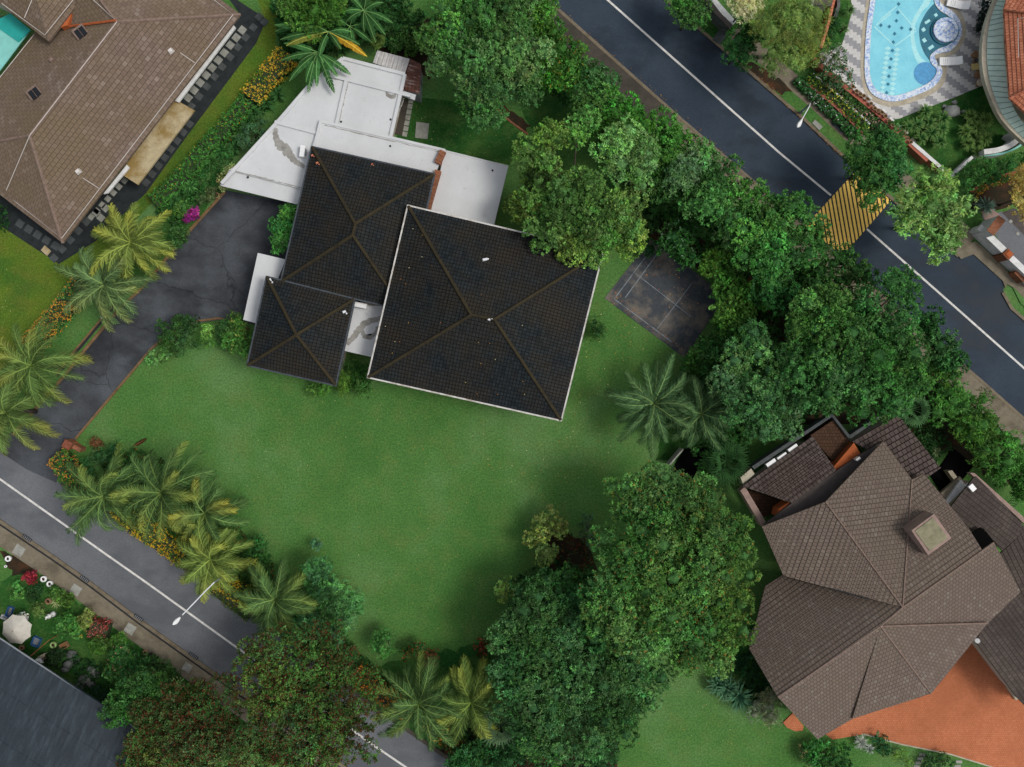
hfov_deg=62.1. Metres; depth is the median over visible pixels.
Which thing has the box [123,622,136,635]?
cover slab
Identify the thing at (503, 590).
bush
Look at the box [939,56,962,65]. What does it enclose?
sun lounger
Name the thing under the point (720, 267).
broad leaf shrub
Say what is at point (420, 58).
garden bed
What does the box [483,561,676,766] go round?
round tree
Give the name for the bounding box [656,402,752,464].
garden bed
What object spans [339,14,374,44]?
banana plant
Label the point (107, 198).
paving stone
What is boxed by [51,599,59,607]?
striped agave
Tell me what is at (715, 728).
back lawn
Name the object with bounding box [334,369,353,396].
bush
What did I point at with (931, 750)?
kerb
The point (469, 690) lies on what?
coconut palm
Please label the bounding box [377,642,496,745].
garden bed
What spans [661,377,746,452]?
coconut palm
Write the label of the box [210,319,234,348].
bush
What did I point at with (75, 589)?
cover slab
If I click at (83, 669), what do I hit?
undergrowth
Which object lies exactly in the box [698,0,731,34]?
boundary wall
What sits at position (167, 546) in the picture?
hedge
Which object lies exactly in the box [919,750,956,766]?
bush
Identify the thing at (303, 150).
air conditioner
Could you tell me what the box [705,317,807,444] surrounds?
round tree
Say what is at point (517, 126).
kerb
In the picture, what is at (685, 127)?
pavement
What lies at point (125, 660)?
bush
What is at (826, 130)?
verge
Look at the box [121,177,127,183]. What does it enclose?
paving stone
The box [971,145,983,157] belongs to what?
spiky shrub
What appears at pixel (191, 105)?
paving stone
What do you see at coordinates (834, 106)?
planter wall
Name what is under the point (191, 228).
kerb
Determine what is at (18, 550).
cover slab
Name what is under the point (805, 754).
bush
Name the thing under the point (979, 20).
bush
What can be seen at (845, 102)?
planter wall
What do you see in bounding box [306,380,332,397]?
bush
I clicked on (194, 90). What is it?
paving stone
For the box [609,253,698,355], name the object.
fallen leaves
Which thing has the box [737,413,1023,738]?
gabled house
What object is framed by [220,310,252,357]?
bush
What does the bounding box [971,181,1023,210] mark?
brown path
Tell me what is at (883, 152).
broadleaf tree
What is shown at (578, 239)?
tree
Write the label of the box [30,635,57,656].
wooden rail
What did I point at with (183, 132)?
paving stone
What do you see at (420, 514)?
fallen leaves
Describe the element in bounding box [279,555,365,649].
feathery tree
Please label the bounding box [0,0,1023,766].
ground
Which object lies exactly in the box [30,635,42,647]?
plastic crate
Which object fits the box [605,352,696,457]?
coconut palm
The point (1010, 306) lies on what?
kerb
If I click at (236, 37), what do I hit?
paving stone
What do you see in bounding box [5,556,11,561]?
plant pot
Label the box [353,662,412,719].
hedge
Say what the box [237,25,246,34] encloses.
paving stone
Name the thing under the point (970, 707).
terracotta court
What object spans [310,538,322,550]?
bush
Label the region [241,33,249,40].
paving stone
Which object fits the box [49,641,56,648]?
plant pot
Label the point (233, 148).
lily plant
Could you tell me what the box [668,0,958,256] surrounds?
kerb
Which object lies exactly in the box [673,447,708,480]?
shaded yard
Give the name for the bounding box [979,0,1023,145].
pool house
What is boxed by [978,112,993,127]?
spiky shrub
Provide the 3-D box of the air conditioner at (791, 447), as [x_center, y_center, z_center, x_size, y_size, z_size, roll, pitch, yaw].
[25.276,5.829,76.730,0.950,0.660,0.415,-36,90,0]
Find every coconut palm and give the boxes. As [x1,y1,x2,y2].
[0,315,93,408]
[0,362,61,455]
[53,245,154,332]
[54,442,157,545]
[88,201,177,293]
[108,440,221,546]
[157,465,251,553]
[174,514,255,602]
[232,557,319,636]
[368,649,463,751]
[435,654,512,747]
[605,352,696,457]
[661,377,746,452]
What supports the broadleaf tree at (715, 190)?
on the ground at (336, 474)
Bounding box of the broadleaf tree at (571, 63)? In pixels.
[530,29,595,94]
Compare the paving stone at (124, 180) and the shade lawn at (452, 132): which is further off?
the shade lawn at (452, 132)
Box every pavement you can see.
[0,526,333,765]
[540,8,676,128]
[670,118,744,183]
[730,27,974,243]
[738,177,1023,449]
[956,241,1009,287]
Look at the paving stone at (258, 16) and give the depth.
79.94 m
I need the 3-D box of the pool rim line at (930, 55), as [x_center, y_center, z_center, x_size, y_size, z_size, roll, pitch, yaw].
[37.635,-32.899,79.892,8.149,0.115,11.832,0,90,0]
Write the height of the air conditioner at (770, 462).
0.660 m
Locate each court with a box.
[605,240,720,356]
[826,644,1023,766]
[1002,208,1023,234]
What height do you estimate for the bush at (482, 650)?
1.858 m
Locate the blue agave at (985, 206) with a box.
[974,196,995,216]
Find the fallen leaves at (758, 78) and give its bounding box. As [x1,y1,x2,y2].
[560,6,841,167]
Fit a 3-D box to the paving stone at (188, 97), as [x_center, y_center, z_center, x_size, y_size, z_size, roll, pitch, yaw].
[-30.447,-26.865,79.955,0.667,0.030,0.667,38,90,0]
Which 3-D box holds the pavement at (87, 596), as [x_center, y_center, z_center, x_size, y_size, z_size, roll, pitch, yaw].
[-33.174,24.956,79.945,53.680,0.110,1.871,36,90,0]
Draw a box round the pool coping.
[864,0,961,101]
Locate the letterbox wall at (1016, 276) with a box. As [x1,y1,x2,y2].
[1009,270,1023,282]
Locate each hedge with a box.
[21,276,87,348]
[47,448,102,499]
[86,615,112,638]
[110,503,191,565]
[147,93,256,209]
[207,588,250,622]
[211,573,254,605]
[239,46,297,105]
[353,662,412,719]
[421,718,466,754]
[792,76,858,137]
[805,72,872,133]
[819,72,884,131]
[971,174,1015,198]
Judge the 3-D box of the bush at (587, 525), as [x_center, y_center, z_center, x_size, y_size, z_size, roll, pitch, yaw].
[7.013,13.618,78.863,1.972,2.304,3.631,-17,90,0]
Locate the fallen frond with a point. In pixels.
(140, 442)
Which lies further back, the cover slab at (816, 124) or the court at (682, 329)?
the court at (682, 329)
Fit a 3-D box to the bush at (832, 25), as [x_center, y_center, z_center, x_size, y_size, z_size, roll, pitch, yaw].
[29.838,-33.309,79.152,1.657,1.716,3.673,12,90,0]
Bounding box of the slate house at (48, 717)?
[0,637,135,766]
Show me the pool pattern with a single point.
(883, 82)
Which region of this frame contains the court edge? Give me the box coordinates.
[1003,683,1016,699]
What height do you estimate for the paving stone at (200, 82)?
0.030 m
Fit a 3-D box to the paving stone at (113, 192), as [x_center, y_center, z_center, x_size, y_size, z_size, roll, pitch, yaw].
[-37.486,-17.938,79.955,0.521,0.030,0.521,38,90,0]
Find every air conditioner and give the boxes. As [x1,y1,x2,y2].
[299,145,306,157]
[354,302,367,308]
[764,458,776,466]
[775,451,786,459]
[786,443,797,451]
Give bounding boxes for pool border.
[861,0,965,106]
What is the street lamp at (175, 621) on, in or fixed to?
on the ground at (336, 474)
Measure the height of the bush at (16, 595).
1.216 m
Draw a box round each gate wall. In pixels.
[969,225,1006,254]
[1000,256,1023,283]
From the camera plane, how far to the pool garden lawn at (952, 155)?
79.95 m
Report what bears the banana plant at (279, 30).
on the ground at (336, 474)
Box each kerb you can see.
[0,519,345,766]
[11,192,225,435]
[56,306,112,373]
[60,482,449,760]
[74,317,248,439]
[497,109,528,134]
[550,0,1023,419]
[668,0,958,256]
[863,733,992,766]
[1001,292,1023,320]
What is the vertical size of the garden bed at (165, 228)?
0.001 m
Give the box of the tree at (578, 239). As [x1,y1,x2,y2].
[502,104,649,269]
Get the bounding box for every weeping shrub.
[917,348,1023,476]
[988,443,1023,502]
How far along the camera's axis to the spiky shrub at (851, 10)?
79.11 m
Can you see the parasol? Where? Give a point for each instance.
(16, 629)
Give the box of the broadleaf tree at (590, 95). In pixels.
[567,57,627,127]
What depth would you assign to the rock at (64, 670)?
79.61 m
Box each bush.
[10,580,26,601]
[21,569,38,584]
[24,583,44,603]
[29,601,44,618]
[43,647,66,669]
[47,585,75,608]
[53,609,81,639]
[76,607,94,630]
[79,440,123,478]
[86,631,126,655]
[89,436,104,451]
[89,686,109,704]
[101,642,150,685]
[144,344,171,365]
[147,654,181,685]
[154,313,201,357]
[166,221,189,248]
[170,197,190,222]
[179,680,210,706]
[182,206,199,223]
[195,187,219,206]
[196,323,216,348]
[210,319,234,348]
[216,162,233,191]
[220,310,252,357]
[235,114,271,151]
[239,532,271,566]
[267,202,296,254]
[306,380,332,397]
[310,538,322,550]
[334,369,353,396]
[342,358,373,398]
[367,624,396,659]
[385,23,425,56]
[398,640,425,662]
[421,647,439,668]
[472,637,492,660]
[493,575,515,603]
[522,504,568,567]
[576,512,598,549]
[587,314,607,341]
[724,0,764,24]
[744,687,783,729]
[798,742,811,766]
[799,738,852,766]
[826,7,841,42]
[871,730,892,756]
[890,751,900,761]
[897,747,908,758]
[902,756,914,766]
[911,408,946,444]
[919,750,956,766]
[972,0,991,35]
[998,162,1023,223]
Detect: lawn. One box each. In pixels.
[0,223,144,392]
[63,0,276,264]
[393,0,558,141]
[397,97,526,164]
[617,659,817,766]
[822,0,850,48]
[894,86,1007,175]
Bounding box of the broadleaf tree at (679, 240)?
[655,217,702,271]
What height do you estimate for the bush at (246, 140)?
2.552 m
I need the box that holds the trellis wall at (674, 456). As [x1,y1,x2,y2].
[666,447,683,464]
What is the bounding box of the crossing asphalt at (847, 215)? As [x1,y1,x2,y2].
[814,179,889,251]
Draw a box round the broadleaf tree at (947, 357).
[908,304,971,375]
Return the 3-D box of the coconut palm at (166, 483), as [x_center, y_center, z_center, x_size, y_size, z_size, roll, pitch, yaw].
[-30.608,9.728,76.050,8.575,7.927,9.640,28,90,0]
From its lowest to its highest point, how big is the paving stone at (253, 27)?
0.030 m
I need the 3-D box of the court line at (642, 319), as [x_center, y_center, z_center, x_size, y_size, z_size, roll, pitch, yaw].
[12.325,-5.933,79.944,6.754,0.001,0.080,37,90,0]
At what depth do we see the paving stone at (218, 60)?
79.94 m
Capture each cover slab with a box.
[12,544,25,557]
[41,246,50,255]
[69,583,81,595]
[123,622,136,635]
[182,662,192,672]
[415,122,428,138]
[812,120,822,129]
[832,123,843,133]
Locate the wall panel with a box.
[712,0,735,25]
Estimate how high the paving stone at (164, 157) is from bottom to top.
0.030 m
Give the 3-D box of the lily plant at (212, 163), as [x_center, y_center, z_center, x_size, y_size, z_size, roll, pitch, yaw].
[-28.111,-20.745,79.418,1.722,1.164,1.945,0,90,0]
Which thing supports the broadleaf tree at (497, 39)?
on the lawn at (441, 88)
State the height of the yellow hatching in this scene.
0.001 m
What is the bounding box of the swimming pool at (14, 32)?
[0,13,30,70]
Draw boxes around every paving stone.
[15,219,24,227]
[24,224,33,233]
[33,230,42,239]
[42,235,50,244]
[49,253,58,262]
[50,241,59,250]
[57,244,66,253]
[66,235,74,244]
[74,226,82,234]
[81,217,90,225]
[87,213,94,220]
[92,209,100,216]
[97,213,105,221]
[101,204,109,212]
[104,195,111,201]
[110,189,116,195]
[115,183,122,189]
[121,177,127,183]
[142,178,149,186]
[148,170,156,177]
[154,161,162,169]
[160,153,168,161]
[166,144,175,153]
[173,136,181,144]
[179,128,187,136]
[183,93,192,102]
[185,120,193,127]
[188,102,195,108]
[189,85,198,94]
[195,78,204,86]
[195,92,202,100]
[201,70,210,79]
[203,82,210,90]
[208,63,216,71]
[210,72,218,80]
[213,55,222,64]
[218,62,226,70]
[220,48,228,56]
[225,40,234,49]
[225,52,234,61]
[232,33,240,41]
[233,43,241,51]
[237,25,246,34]
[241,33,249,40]
[249,23,257,31]
[255,12,263,20]
[260,18,268,26]
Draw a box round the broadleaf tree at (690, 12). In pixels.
[664,0,714,33]
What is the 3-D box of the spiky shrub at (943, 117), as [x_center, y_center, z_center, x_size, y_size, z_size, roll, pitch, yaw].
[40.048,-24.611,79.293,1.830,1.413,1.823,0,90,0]
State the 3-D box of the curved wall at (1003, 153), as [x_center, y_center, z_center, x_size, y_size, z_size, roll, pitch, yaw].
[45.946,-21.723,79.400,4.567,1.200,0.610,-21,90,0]
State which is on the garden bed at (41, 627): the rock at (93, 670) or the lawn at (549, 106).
the rock at (93, 670)
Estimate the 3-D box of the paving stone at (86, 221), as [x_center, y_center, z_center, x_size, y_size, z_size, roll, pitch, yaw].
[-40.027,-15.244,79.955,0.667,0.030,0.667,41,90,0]
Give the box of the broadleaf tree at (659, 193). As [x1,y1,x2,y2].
[629,159,712,217]
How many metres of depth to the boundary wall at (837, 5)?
78.80 m
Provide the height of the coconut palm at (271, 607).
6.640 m
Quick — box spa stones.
[921,13,937,49]
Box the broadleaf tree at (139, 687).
[96,664,170,729]
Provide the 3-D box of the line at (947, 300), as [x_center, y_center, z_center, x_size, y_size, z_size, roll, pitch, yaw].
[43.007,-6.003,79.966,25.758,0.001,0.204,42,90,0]
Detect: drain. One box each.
[0,524,339,766]
[55,307,112,377]
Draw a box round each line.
[0,478,406,766]
[607,0,831,195]
[614,256,645,298]
[614,299,671,341]
[625,254,656,297]
[634,272,691,328]
[866,228,1023,368]
[869,0,952,95]
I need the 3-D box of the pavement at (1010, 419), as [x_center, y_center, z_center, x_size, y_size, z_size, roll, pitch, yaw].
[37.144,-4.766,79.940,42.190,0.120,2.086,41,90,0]
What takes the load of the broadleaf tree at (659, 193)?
on the ground at (336, 474)
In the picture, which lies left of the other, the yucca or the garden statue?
the garden statue
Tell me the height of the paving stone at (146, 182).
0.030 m
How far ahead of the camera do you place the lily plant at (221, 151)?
79.23 m
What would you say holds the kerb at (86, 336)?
on the ground at (336, 474)
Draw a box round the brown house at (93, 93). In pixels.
[0,0,240,242]
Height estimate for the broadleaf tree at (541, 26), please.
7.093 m
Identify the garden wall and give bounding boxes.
[809,57,928,163]
[912,141,951,177]
[948,156,972,178]
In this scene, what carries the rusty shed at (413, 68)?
on the ground at (336, 474)
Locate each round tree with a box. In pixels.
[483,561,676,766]
[576,460,762,680]
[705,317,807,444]
[770,263,935,427]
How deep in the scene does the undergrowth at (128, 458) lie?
79.34 m
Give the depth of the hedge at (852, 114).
79.23 m
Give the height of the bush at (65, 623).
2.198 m
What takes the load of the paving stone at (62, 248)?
on the gravel
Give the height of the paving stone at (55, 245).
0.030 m
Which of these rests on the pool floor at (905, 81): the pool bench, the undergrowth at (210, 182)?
the pool bench
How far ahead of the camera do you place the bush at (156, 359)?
79.22 m
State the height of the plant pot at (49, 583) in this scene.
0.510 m
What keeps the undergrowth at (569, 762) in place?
on the ground at (336, 474)
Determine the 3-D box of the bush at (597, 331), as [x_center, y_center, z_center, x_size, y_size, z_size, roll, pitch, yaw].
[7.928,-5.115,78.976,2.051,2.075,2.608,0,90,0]
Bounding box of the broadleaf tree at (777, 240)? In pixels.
[711,188,836,290]
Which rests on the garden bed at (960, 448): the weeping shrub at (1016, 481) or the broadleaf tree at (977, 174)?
the weeping shrub at (1016, 481)
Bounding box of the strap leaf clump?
[705,670,752,712]
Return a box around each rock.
[61,667,69,672]
[62,660,72,667]
[65,650,76,658]
[78,674,90,683]
[86,681,95,687]
[87,665,97,672]
[942,105,960,116]
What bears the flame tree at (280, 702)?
on the ground at (336, 474)
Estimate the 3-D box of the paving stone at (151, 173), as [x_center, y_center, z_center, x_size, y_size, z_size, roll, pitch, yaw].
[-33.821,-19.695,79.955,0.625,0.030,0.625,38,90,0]
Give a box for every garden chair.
[16,612,29,620]
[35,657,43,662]
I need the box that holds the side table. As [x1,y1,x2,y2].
[970,63,978,70]
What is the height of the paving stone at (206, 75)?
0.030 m
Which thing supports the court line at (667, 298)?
on the court at (682, 329)
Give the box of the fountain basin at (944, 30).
[930,16,958,44]
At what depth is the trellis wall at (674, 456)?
78.84 m
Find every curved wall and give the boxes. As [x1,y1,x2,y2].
[973,133,1018,158]
[978,143,1021,158]
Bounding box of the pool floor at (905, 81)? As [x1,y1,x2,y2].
[870,0,934,95]
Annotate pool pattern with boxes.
[874,7,915,95]
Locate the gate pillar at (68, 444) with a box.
[61,439,86,451]
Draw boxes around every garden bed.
[0,551,35,575]
[0,572,247,766]
[115,185,222,304]
[375,17,444,79]
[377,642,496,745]
[441,704,619,766]
[500,105,529,131]
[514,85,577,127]
[538,530,597,570]
[648,214,728,288]
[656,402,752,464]
[725,270,1021,482]
[728,621,787,707]
[746,62,790,94]
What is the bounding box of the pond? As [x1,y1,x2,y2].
[930,447,972,490]
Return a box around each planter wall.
[809,84,862,133]
[813,73,870,124]
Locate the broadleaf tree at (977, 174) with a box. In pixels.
[951,152,1023,194]
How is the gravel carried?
on the ground at (336, 474)
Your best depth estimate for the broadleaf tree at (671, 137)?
73.81 m
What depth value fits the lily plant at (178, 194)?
79.07 m
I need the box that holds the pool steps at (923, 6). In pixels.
[911,0,930,63]
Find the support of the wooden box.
on the garden bed at (41, 627)
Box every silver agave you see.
[853,734,867,749]
[864,744,873,754]
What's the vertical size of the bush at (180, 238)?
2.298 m
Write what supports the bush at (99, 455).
on the ground at (336, 474)
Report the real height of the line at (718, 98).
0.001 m
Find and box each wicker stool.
[971,51,978,58]
[974,71,979,77]
[975,79,982,86]
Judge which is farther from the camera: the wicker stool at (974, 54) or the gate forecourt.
the gate forecourt
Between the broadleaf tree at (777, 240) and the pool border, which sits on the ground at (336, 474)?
the broadleaf tree at (777, 240)
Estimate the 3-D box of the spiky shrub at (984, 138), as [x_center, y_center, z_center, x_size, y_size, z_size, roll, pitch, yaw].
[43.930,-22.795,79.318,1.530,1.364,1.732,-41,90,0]
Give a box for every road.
[0,453,448,766]
[555,0,1023,415]
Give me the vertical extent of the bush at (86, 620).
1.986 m
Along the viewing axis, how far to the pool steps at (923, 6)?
79.92 m
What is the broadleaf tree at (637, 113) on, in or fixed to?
on the ground at (336, 474)
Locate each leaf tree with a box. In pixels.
[662,136,719,196]
[884,162,979,265]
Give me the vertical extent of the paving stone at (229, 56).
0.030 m
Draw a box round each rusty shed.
[403,75,422,102]
[406,59,422,85]
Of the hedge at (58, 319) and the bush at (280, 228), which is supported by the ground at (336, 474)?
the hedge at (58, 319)
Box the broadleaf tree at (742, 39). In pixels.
[720,16,766,71]
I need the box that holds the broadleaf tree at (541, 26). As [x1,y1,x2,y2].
[524,0,568,47]
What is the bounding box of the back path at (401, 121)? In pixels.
[395,99,408,134]
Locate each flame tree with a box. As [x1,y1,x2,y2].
[115,671,254,766]
[228,618,384,766]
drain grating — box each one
[22,534,31,541]
[80,575,89,582]
[134,614,143,621]
[189,652,198,659]
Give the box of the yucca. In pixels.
[931,447,940,456]
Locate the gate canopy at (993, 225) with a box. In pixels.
[972,215,1005,239]
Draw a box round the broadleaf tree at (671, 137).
[639,104,700,175]
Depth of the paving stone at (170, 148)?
79.94 m
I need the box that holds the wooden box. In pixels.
[59,641,69,648]
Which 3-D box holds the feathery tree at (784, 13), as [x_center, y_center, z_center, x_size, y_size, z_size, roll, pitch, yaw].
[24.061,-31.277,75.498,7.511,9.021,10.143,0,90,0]
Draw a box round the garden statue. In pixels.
[45,611,56,619]
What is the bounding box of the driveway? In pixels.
[1,191,293,481]
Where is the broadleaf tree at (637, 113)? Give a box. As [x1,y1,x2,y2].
[590,86,660,146]
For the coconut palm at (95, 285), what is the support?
on the garden bed at (165, 228)
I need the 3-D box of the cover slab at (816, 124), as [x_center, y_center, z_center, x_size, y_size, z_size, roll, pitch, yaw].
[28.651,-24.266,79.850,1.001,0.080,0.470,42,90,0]
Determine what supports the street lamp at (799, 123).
on the verge at (826, 130)
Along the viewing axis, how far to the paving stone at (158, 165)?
79.94 m
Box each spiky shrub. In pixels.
[838,23,849,33]
[844,4,855,16]
[902,119,913,131]
[910,117,924,133]
[914,130,927,145]
[918,103,932,117]
[923,116,936,127]
[923,125,938,141]
[932,133,947,149]
[935,110,950,123]
[935,120,949,134]
[957,123,972,139]
[960,136,975,150]
[961,108,977,123]
[971,119,986,135]
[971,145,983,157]
[975,131,991,146]
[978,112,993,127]
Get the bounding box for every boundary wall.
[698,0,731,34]
[814,0,834,53]
[832,0,839,18]
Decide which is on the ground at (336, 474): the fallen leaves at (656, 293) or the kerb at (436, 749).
the kerb at (436, 749)
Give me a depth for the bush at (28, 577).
78.87 m
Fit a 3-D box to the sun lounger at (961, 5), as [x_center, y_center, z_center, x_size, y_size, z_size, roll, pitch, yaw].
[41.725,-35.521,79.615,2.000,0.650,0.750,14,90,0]
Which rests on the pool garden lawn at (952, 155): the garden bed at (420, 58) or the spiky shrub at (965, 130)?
the spiky shrub at (965, 130)
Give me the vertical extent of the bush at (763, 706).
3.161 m
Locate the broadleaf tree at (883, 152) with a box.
[842,121,913,212]
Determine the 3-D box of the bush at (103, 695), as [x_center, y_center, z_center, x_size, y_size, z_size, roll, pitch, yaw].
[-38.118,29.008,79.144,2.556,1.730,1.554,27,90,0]
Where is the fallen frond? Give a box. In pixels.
[134,438,146,446]
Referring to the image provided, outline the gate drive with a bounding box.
[982,212,1023,264]
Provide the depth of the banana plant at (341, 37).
75.02 m
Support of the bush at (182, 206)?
on the garden bed at (165, 228)
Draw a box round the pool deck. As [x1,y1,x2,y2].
[820,0,991,118]
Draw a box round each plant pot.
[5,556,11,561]
[40,576,47,581]
[45,598,51,603]
[46,581,53,586]
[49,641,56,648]
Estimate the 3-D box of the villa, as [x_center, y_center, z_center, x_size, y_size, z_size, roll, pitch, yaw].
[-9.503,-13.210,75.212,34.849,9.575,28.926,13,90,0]
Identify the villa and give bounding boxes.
[220,56,602,420]
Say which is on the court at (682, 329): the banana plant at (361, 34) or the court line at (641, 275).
the court line at (641, 275)
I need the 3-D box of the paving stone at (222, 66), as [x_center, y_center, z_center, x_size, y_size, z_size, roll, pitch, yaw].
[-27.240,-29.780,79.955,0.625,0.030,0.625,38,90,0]
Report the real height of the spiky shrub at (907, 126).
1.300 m
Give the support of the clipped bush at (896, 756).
on the ground at (336, 474)
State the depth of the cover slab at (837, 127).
79.85 m
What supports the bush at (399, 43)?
on the garden bed at (420, 58)
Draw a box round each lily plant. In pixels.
[168,196,180,207]
[172,183,186,198]
[184,179,197,194]
[204,154,219,169]
[211,141,228,160]
[227,140,238,156]
[240,93,253,102]
[248,103,263,121]
[254,96,275,111]
[268,85,286,102]
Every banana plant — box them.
[275,17,323,45]
[276,22,365,57]
[281,41,350,93]
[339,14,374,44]
[344,0,392,42]
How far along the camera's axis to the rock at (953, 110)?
79.34 m
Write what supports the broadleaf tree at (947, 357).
on the garden bed at (960, 448)
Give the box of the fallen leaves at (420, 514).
[199,406,608,628]
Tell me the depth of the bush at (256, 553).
78.15 m
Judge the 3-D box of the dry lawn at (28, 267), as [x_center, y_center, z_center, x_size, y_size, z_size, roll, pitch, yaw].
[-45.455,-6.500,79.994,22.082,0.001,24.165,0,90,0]
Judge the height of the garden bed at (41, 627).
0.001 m
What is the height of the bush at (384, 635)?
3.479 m
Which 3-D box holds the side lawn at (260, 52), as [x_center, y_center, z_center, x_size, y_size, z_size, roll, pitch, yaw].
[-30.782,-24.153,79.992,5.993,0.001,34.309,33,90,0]
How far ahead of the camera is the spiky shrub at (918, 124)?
79.02 m
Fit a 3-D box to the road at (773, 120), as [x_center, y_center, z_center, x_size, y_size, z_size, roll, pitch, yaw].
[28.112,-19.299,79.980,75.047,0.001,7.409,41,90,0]
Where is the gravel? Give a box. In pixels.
[0,0,265,263]
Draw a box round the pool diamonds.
[879,2,911,93]
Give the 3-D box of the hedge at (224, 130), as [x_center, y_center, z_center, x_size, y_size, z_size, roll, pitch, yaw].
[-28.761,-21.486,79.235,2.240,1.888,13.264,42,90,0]
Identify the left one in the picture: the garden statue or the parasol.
the parasol
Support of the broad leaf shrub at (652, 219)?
on the ground at (336, 474)
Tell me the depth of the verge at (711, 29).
79.89 m
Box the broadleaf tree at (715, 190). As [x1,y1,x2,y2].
[677,151,770,228]
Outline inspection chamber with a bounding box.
[712,30,725,43]
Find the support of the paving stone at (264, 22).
on the gravel
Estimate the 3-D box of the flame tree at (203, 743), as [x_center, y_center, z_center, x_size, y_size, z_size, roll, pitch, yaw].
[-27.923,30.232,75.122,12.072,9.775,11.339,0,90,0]
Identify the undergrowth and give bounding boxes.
[0,205,9,232]
[64,650,122,702]
[95,448,400,693]
[154,96,277,226]
[268,0,435,63]
[444,559,623,766]
[531,42,1013,479]
[540,532,592,573]
[728,650,776,709]
[887,411,954,461]
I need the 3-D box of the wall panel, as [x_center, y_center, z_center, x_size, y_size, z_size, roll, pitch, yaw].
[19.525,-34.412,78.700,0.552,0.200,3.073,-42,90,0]
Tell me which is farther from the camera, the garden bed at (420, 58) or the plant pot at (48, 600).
the garden bed at (420, 58)
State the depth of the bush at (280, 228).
76.64 m
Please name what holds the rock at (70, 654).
on the garden bed at (41, 627)
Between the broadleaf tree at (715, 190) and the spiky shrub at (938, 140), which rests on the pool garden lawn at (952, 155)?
the spiky shrub at (938, 140)
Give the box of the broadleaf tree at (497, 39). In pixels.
[413,0,557,133]
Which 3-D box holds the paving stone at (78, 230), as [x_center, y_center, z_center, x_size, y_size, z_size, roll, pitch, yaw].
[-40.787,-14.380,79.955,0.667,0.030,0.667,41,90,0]
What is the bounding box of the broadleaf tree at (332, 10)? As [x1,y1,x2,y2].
[275,0,347,44]
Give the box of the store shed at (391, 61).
[373,50,408,73]
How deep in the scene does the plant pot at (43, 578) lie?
79.48 m
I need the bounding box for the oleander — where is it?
[812,42,854,90]
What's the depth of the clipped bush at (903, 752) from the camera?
79.09 m
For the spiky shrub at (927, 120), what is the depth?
79.03 m
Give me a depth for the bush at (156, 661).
78.37 m
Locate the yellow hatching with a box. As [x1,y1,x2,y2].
[809,174,890,249]
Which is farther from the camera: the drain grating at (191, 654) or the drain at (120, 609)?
the drain at (120, 609)
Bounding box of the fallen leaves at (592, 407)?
[488,304,666,495]
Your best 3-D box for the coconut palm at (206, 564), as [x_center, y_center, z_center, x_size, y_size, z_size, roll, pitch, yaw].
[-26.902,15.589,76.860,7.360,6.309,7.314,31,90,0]
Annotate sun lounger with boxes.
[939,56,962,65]
[946,0,970,10]
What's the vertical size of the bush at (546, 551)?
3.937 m
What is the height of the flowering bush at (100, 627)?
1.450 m
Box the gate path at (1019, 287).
[1007,277,1023,296]
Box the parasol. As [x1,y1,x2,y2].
[2,614,31,643]
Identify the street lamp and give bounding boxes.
[173,568,236,624]
[797,103,810,127]
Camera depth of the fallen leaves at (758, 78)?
79.85 m
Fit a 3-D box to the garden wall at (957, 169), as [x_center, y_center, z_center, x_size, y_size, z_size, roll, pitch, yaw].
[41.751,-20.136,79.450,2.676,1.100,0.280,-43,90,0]
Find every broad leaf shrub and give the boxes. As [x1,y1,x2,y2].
[635,205,661,257]
[679,308,752,409]
[698,245,770,342]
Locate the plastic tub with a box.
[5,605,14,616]
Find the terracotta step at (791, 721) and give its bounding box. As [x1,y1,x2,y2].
[783,713,803,730]
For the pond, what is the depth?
79.96 m
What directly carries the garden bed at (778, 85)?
on the verge at (826, 130)
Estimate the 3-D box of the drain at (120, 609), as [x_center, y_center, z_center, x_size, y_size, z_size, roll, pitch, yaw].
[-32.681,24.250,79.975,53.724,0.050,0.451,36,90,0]
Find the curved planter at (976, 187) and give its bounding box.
[970,171,1017,192]
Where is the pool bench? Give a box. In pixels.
[914,62,935,84]
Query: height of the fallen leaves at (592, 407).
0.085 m
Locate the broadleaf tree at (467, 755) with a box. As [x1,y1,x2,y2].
[443,735,528,766]
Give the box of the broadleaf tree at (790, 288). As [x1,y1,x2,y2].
[747,242,880,316]
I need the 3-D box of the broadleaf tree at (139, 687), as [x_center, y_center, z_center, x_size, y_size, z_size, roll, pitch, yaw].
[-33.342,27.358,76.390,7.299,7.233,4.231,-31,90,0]
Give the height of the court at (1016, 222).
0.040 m
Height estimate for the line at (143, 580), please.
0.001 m
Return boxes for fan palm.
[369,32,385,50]
[473,701,516,748]
[701,438,749,486]
[892,392,931,426]
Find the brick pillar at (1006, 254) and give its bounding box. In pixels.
[993,248,1013,261]
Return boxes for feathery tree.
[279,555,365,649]
[747,0,832,79]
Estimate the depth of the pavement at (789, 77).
79.88 m
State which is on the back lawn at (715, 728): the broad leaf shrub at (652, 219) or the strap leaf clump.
the strap leaf clump
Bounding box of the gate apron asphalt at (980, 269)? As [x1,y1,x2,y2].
[957,255,1003,292]
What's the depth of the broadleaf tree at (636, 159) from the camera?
70.80 m
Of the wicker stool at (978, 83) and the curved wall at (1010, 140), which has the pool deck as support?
the wicker stool at (978, 83)
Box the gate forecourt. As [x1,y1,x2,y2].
[981,209,999,219]
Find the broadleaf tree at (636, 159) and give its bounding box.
[588,113,660,195]
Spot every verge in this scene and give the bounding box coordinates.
[698,16,739,44]
[722,38,963,248]
[1012,287,1023,305]
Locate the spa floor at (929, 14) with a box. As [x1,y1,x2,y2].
[919,4,948,59]

